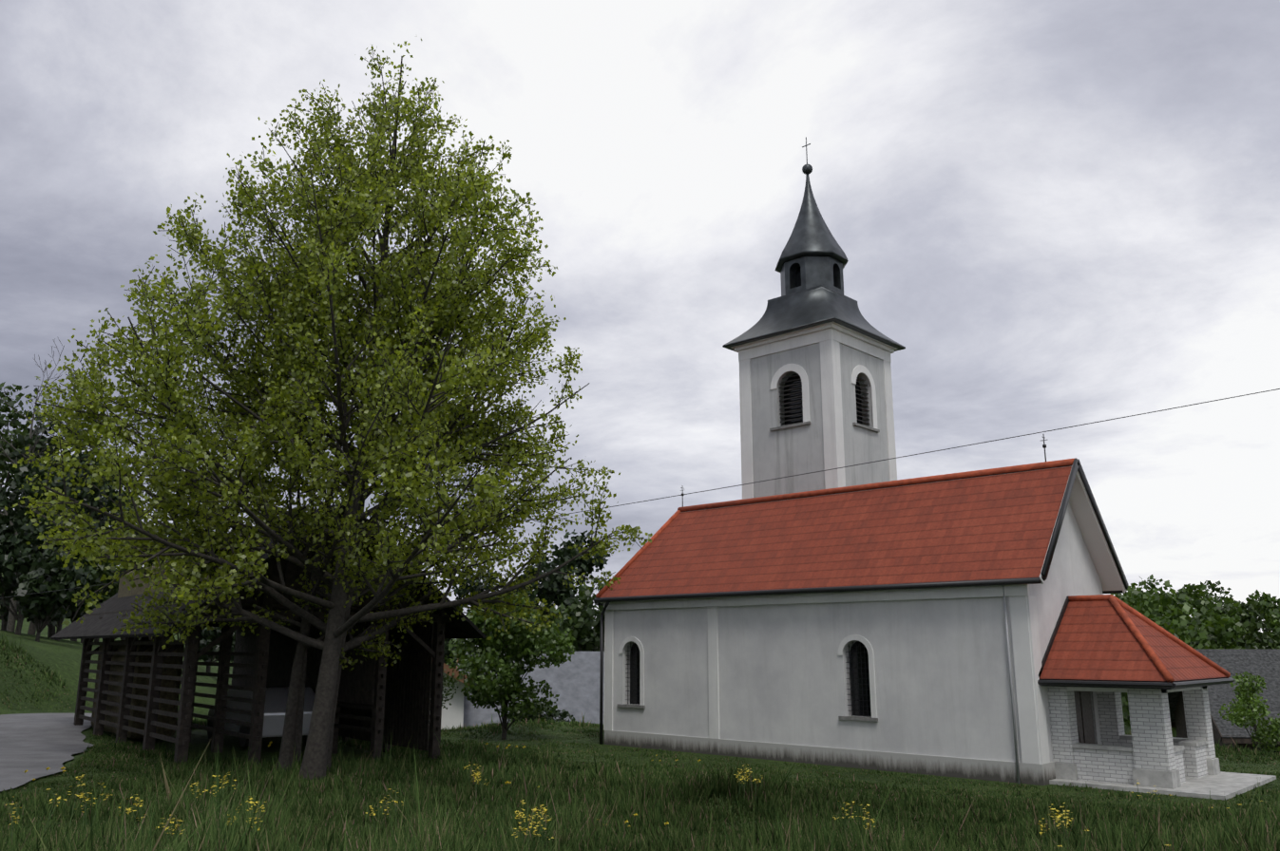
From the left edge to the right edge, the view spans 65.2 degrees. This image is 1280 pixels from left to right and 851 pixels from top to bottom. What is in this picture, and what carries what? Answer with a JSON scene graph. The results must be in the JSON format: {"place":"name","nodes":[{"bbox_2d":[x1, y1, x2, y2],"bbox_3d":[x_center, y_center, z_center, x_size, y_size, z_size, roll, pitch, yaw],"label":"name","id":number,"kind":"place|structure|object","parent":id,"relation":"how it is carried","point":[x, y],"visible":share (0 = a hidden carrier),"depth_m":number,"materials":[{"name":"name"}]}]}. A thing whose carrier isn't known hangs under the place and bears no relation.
{"place":"outdoors","nodes":[
{"label":"outdoors","id":0,"kind":"place"},
{"bbox_2d":[0,713,93,791],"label":"road","id":1,"kind":"structure","parent":0,"point":[35,745],"depth_m":25.06,"materials":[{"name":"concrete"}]},
{"bbox_2d":[0,573,1279,850],"bbox_3d":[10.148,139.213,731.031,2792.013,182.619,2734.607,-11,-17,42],"label":"ground","id":2,"kind":"structure","parent":0,"point":[63,657],"depth_m":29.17,"materials":[{"name":"green plant"}]},
{"bbox_2d":[0,427,39,630],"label":"tree","id":3,"kind":"object","parent":2,"relation":"on","point":[4,613],"visible":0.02,"depth_m":64.97,"materials":[{"name":"green plant"}]},
{"bbox_2d":[0,338,66,631],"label":"bare tree branches","id":4,"kind":"object","parent":2,"relation":"on","point":[10,624],"visible":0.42,"depth_m":59.21,"materials":[{"name":"grey plant"}]},
{"bbox_2d":[0,382,68,518],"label":"tree","id":5,"kind":"object","parent":2,"relation":"on","point":[14,423],"visible":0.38,"depth_m":63.91,"materials":[{"name":"green plant"}]},
{"bbox_2d":[0,462,92,635],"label":"tree","id":6,"kind":"object","parent":2,"relation":"on","point":[9,541],"visible":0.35,"depth_m":51.75,"materials":[{"name":"green plant"}]},
{"bbox_2d":[0,515,93,642],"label":"tree","id":7,"kind":"object","parent":2,"relation":"on","point":[46,571],"visible":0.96,"depth_m":47.40,"materials":[{"name":"green plant"}]},
{"bbox_2d":[24,489,94,641],"bbox_3d":[-31.661,7.636,54.817,2.718,8.523,3.484,-3,-13,13],"label":"tree","id":8,"kind":"object","parent":2,"relation":"on","point":[59,618],"visible":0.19,"depth_m":54.25,"materials":[{"name":"green plant"}]},
{"bbox_2d":[0,420,127,635],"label":"tree","id":9,"kind":"object","parent":2,"relation":"on","point":[85,489],"visible":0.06,"depth_m":60.69,"materials":[{"name":"green plant"}]},
{"bbox_2d":[47,446,85,637],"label":"tree","id":10,"kind":"object","parent":2,"relation":"on","point":[51,631],"depth_m":68.72,"materials":[{"name":"green plant"}]},
{"bbox_2d":[66,531,124,643],"bbox_3d":[-31.860,9.273,57.455,3.906,6.738,4.242,0,-12,-2],"label":"tree","id":11,"kind":"object","parent":2,"relation":"on","point":[97,572],"visible":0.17,"depth_m":56.91,"materials":[{"name":"green plant"}]},
{"bbox_2d":[70,456,142,642],"bbox_3d":[-35.731,7.931,64.446,6.983,12.526,7.136,3,-13,-15],"label":"tree","id":12,"kind":"object","parent":2,"relation":"on","point":[98,516],"visible":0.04,"depth_m":64.52,"materials":[{"name":"green plant"}]},
{"bbox_2d":[85,491,144,642],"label":"tree","id":13,"kind":"object","parent":2,"relation":"on","point":[106,589],"visible":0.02,"depth_m":71.44,"materials":[{"name":"green plant"}]},
{"bbox_2d":[120,560,142,640],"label":"tree","id":14,"kind":"object","parent":2,"relation":"on","point":[123,639],"visible":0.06,"depth_m":77.15,"materials":[{"name":"green plant"}]},
{"bbox_2d":[108,534,193,640],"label":"tree","id":15,"kind":"object","parent":2,"relation":"on","point":[113,593],"depth_m":68.73,"materials":[{"name":"green plant"}]},
{"bbox_2d":[183,627,235,677],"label":"tree","id":16,"kind":"object","parent":2,"relation":"on","point":[207,638],"visible":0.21,"depth_m":74.03,"materials":[{"name":"green plant"}]},
{"bbox_2d":[212,640,234,663],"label":"tree","id":17,"kind":"object","parent":2,"relation":"on","point":[233,642],"depth_m":81.60,"materials":[{"name":"green plant"}]},
{"bbox_2d":[207,687,315,746],"bbox_3d":[-10.290,7.876,27.321,1.900,1.421,4.285,10,-16,-38],"label":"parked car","id":18,"kind":"object","parent":2,"relation":"on","point":[275,707],"visible":0.44,"depth_m":25.98,"materials":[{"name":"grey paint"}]},
{"bbox_2d":[73,514,451,764],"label":"wooden shed","id":19,"kind":"structure","parent":2,"relation":"on","point":[137,691],"depth_m":26.25,"materials":[{"name":"brown wood"}]},
{"bbox_2d":[50,503,486,639],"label":"shed roof","id":20,"kind":"structure","parent":19,"relation":"on","point":[94,626],"depth_m":26.68,"materials":[{"name":"grey wood"}]},
{"bbox_2d":[4,38,652,780],"bbox_3d":[-6.162,-1.335,22.307,13.525,18.017,13.162,-11,-17,42],"label":"linden tree","id":21,"kind":"object","parent":2,"relation":"on","point":[398,324],"visible":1,"depth_m":20.82,"materials":[{"name":"green plant"}]},
{"bbox_2d":[430,668,458,709],"bbox_3d":[-6.661,8.595,30.802,2.011,2.779,2.143,1,-13,-4],"label":"tree","id":22,"kind":"object","parent":2,"relation":"on","point":[452,685],"visible":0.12,"depth_m":31.13,"materials":[{"name":"green plant"}]},
{"bbox_2d":[429,672,464,730],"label":"farm house walls","id":23,"kind":"structure","parent":2,"relation":"on","point":[452,715],"depth_m":46.07,"materials":[{"name":"white paint"}]},
{"bbox_2d":[457,651,604,727],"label":"wall","id":24,"kind":"structure","parent":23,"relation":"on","point":[574,683],"depth_m":53.83,"materials":[{"name":"grey concrete"}]},
{"bbox_2d":[443,663,478,690],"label":"roof","id":25,"kind":"structure","parent":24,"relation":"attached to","point":[448,669],"depth_m":45.57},
{"bbox_2d":[443,638,463,665],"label":"tree","id":26,"kind":"object","parent":2,"relation":"on","point":[447,652],"depth_m":91.63,"materials":[{"name":"green plant"}]},
{"bbox_2d":[444,565,501,669],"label":"tree","id":27,"kind":"object","parent":2,"relation":"on","point":[462,591],"visible":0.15,"depth_m":98.21,"materials":[{"name":"green plant"}]},
{"bbox_2d":[444,592,575,740],"bbox_3d":[-4.490,8.344,34.491,4.136,5.248,4.492,5,-13,-21],"label":"tree","id":28,"kind":"object","parent":2,"relation":"on","point":[506,688],"visible":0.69,"depth_m":33.76,"materials":[{"name":"green plant"}]},
{"bbox_2d":[507,701,575,723],"bbox_3d":[-4.880,14.567,48.226,3.567,2.777,3.158,-5,-14,23],"label":"hedge","id":29,"kind":"object","parent":2,"relation":"on","point":[563,715],"visible":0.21,"depth_m":48.07,"materials":[{"name":"green plant"}]},
{"bbox_2d":[497,550,598,651],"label":"tree","id":30,"kind":"object","parent":2,"relation":"on","point":[551,589],"visible":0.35,"depth_m":72.58,"materials":[{"name":"green plant"}]},
{"bbox_2d":[539,529,610,651],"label":"tree","id":31,"kind":"object","parent":2,"relation":"on","point":[585,566],"visible":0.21,"depth_m":80.25,"materials":[{"name":"green plant"}]},
{"bbox_2d":[548,579,611,651],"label":"tree","id":32,"kind":"object","parent":2,"relation":"on","point":[586,640],"visible":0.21,"depth_m":67.79,"materials":[{"name":"green plant"}]},
{"bbox_2d":[5,742,1229,850],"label":"wildflower stems","id":33,"kind":"object","parent":2,"relation":"on","point":[476,777],"visible":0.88,"depth_m":12.88,"materials":[{"name":"yellow"}]},
{"bbox_2d":[0,388,1279,598],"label":"power line","id":34,"kind":"object","parent":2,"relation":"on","point":[846,467],"visible":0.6,"depth_m":29.54,"materials":[{"name":"black metal"}]},
{"bbox_2d":[604,730,1055,785],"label":"wall plinth","id":35,"kind":"structure","parent":2,"relation":"on","point":[1037,774],"depth_m":26.53,"materials":[{"name":"grey concrete"}]},
{"bbox_2d":[612,502,1102,763],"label":"church nave","id":36,"kind":"structure","parent":35,"relation":"on","point":[942,678],"depth_m":27.14,"materials":[{"name":"white paint"}]},
{"bbox_2d":[617,704,878,722],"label":"window sills","id":37,"kind":"structure","parent":36,"relation":"attached to","point":[857,718],"depth_m":26.73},
{"bbox_2d":[625,642,871,717],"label":"window grilles","id":38,"kind":"object","parent":36,"relation":"attached to","point":[850,678],"visible":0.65,"depth_m":27.07,"materials":[{"name":"black metal"}]},
{"bbox_2d":[630,641,871,716],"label":"window frames","id":39,"kind":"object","parent":36,"relation":"in","point":[864,677],"visible":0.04,"depth_m":27.18,"materials":[{"name":"black metal"}]},
{"bbox_2d":[603,584,1050,764],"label":"wall trim","id":40,"kind":"structure","parent":36,"relation":"attached to","point":[1030,690],"depth_m":26.32,"materials":[{"name":"white paint"}]},
{"bbox_2d":[599,465,1126,603],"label":"roof","id":41,"kind":"structure","parent":36,"relation":"on","point":[998,526],"depth_m":28.32,"materials":[{"name":"red tile"}]},
{"bbox_2d":[595,458,1076,597],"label":"ridge tiles","id":42,"kind":"object","parent":41,"relation":"on","point":[1016,468],"visible":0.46,"depth_m":30.70,"materials":[{"name":"red tile"}]},
{"bbox_2d":[1039,465,1125,592],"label":"church verge boards","id":43,"kind":"object","parent":41,"relation":"attached to","point":[1100,534],"visible":0.32,"depth_m":26.82,"materials":[{"name":"white paint"}]},
{"bbox_2d":[1000,585,1020,783],"bbox_3d":[8.789,6.118,23.814,0.064,4.709,0.290,-11,-17,42],"label":"downspout","id":44,"kind":"object","parent":36,"relation":"attached to","point":[1011,691],"visible":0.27,"depth_m":23.85,"materials":[{"name":"grey metal"}]},
{"bbox_2d":[593,434,1128,745],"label":"church gutters and rods","id":45,"kind":"object","parent":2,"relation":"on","point":[1077,466],"visible":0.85,"depth_m":26.86,"materials":[{"name":"metal"}]},
{"bbox_2d":[1110,587,1171,726],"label":"tree","id":46,"kind":"object","parent":2,"relation":"on","point":[1150,606],"visible":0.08,"depth_m":107.59,"materials":[{"name":"green plant"}]},
{"bbox_2d":[1117,574,1174,619],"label":"tree","id":47,"kind":"object","parent":2,"relation":"on","point":[1153,586],"visible":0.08,"depth_m":115.85,"materials":[{"name":"green plant"}]},
{"bbox_2d":[1049,734,1276,801],"bbox_3d":[12.680,8.048,23.562,4.700,1.050,4.600,-11,-17,42],"label":"stone porch base","id":48,"kind":"object","parent":2,"relation":"on","point":[1217,783],"visible":0.6,"depth_m":22.67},
{"bbox_2d":[1047,686,1215,784],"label":"porch brick wall","id":49,"kind":"structure","parent":48,"relation":"on","point":[1152,743],"depth_m":23.50,"materials":[{"name":"white brick"}]},
{"bbox_2d":[1067,686,1204,693],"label":"porch lintels","id":50,"kind":"object","parent":49,"relation":"on","point":[1111,690],"visible":0.12,"depth_m":23.40,"materials":[{"name":"white paint"}]},
{"bbox_2d":[1039,600,1226,683],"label":"porch roof","id":51,"kind":"structure","parent":50,"relation":"on","point":[1095,640],"depth_m":23.89,"materials":[{"name":"red tile"}]},
{"bbox_2d":[1037,596,1234,689],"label":"porch gutters","id":52,"kind":"object","parent":51,"relation":"attached to","point":[1133,685],"visible":0.65,"depth_m":23.03,"materials":[{"name":"metal"}]},
{"bbox_2d":[1067,594,1230,683],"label":"ridge tiles","id":53,"kind":"object","parent":51,"relation":"on","point":[1117,604],"visible":0.77,"depth_m":25.11,"materials":[{"name":"red tile"}]},
{"bbox_2d":[1130,590,1201,614],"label":"tree","id":54,"kind":"object","parent":2,"relation":"on","point":[1168,592],"depth_m":121.73,"materials":[{"name":"green plant"}]},
{"bbox_2d":[1121,603,1228,737],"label":"tree","id":55,"kind":"object","parent":2,"relation":"on","point":[1203,633],"visible":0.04,"depth_m":94.24,"materials":[{"name":"green plant"}]},
{"bbox_2d":[1151,583,1241,645],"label":"tree","id":56,"kind":"object","parent":2,"relation":"on","point":[1189,590],"visible":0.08,"depth_m":113.32,"materials":[{"name":"green plant"}]},
{"bbox_2d":[1153,588,1250,649],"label":"tree","id":57,"kind":"object","parent":2,"relation":"on","point":[1221,634],"visible":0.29,"depth_m":99.85,"materials":[{"name":"green plant"}]},
{"bbox_2d":[1193,603,1256,649],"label":"tree","id":58,"kind":"object","parent":2,"relation":"on","point":[1249,641],"visible":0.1,"depth_m":114.57,"materials":[{"name":"green plant"}]},
{"bbox_2d":[1174,691,1279,752],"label":"shingle barn walls","id":59,"kind":"structure","parent":2,"relation":"on","point":[1180,722],"depth_m":57.60,"materials":[{"name":"brown wood"}]},
{"bbox_2d":[1167,649,1279,739],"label":"background roof","id":60,"kind":"structure","parent":59,"relation":"on","point":[1265,664],"depth_m":53.00,"materials":[{"name":"grey tile"}]},
{"bbox_2d":[1170,714,1279,745],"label":"shingle barn fascia","id":61,"kind":"structure","parent":60,"relation":"attached to","point":[1230,740],"depth_m":49.61,"materials":[{"name":"brown wood"}]},
{"bbox_2d":[1195,580,1264,649],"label":"tree","id":62,"kind":"object","parent":2,"relation":"on","point":[1252,623],"visible":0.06,"depth_m":125.55,"materials":[{"name":"green plant"}]},
{"bbox_2d":[1213,596,1268,631],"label":"tree","id":63,"kind":"object","parent":2,"relation":"on","point":[1264,624],"visible":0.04,"depth_m":143.32,"materials":[{"name":"green plant"}]},
{"bbox_2d":[1218,671,1279,753],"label":"bush","id":64,"kind":"object","parent":2,"relation":"on","point":[1247,710],"visible":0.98,"depth_m":41.66,"materials":[{"name":"green plant"}]},
{"bbox_2d":[1223,601,1279,649],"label":"tree","id":65,"kind":"object","parent":2,"relation":"on","point":[1273,643],"visible":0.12,"depth_m":124.93,"materials":[{"name":"green plant"}]},
{"bbox_2d":[1230,590,1279,641],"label":"tree","id":66,"kind":"object","parent":2,"relation":"on","point":[1267,601],"visible":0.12,"depth_m":135.70,"materials":[{"name":"green plant"}]},
{"bbox_2d":[1264,608,1279,640],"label":"tree","id":67,"kind":"object","parent":2,"relation":"on","point":[1274,621],"visible":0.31,"depth_m":130.54,"materials":[{"name":"green plant"}]},
{"bbox_2d":[0,0,1279,646],"label":"sky","id":68,"kind":"structure","parent":0,"point":[1061,214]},
{"bbox_2d":[749,343,889,497],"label":"church tower","id":69,"kind":"structure","parent":0,"point":[788,452],"depth_m":35.81,"materials":[{"name":"grey paint"}]},
{"bbox_2d":[722,173,905,351],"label":"tower roof","id":70,"kind":"structure","parent":69,"relation":"on","point":[811,236],"depth_m":37.48,"materials":[{"name":"grey metal"}]},
{"bbox_2d":[802,136,812,174],"bbox_3d":[6.616,-10.700,39.655,0.420,1.600,0.420,-11,-17,42],"label":"cross finial","id":71,"kind":"object","parent":70,"relation":"on","point":[807,168],"visible":0.92,"depth_m":39.42,"materials":[{"name":"grey metal"}]},
{"bbox_2d":[780,256,843,296],"bbox_3d":[6.616,-5.452,38.493,2.240,1.450,2.240,-11,-17,42],"label":"lantern","id":72,"kind":"object","parent":70,"relation":"on","point":[824,271],"depth_m":37.56,"materials":[{"name":"grey metal"}]},
{"bbox_2d":[730,321,897,499],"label":"tower trim","id":73,"kind":"structure","parent":69,"relation":"attached to","point":[829,337],"depth_m":36.09,"materials":[{"name":"white paint"}]},
{"bbox_2d":[779,373,870,426],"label":"louvers","id":74,"kind":"object","parent":69,"relation":"in","point":[801,400],"visible":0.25,"depth_m":36.07,"materials":[{"name":"black wood"}]},
{"bbox_2d":[769,420,879,432],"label":"window sills","id":75,"kind":"structure","parent":69,"relation":"attached to","point":[809,423],"depth_m":35.64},
{"bbox_2d":[1073,690,1094,744],"bbox_3d":[11.109,7.650,25.161,0.090,2.300,1.500,-11,-17,42],"label":"church door","id":76,"kind":"structure","parent":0,"point":[1083,712],"depth_m":25.32,"materials":[{"name":"wood"}]},
{"bbox_2d":[1089,691,1097,745],"bbox_3d":[11.105,7.533,25.190,0.080,2.540,1.840,-11,-17,42],"label":"door frame","id":77,"kind":"object","parent":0,"point":[1094,717],"visible":0.05,"depth_m":25.78,"materials":[{"name":"wood"}]}
]}

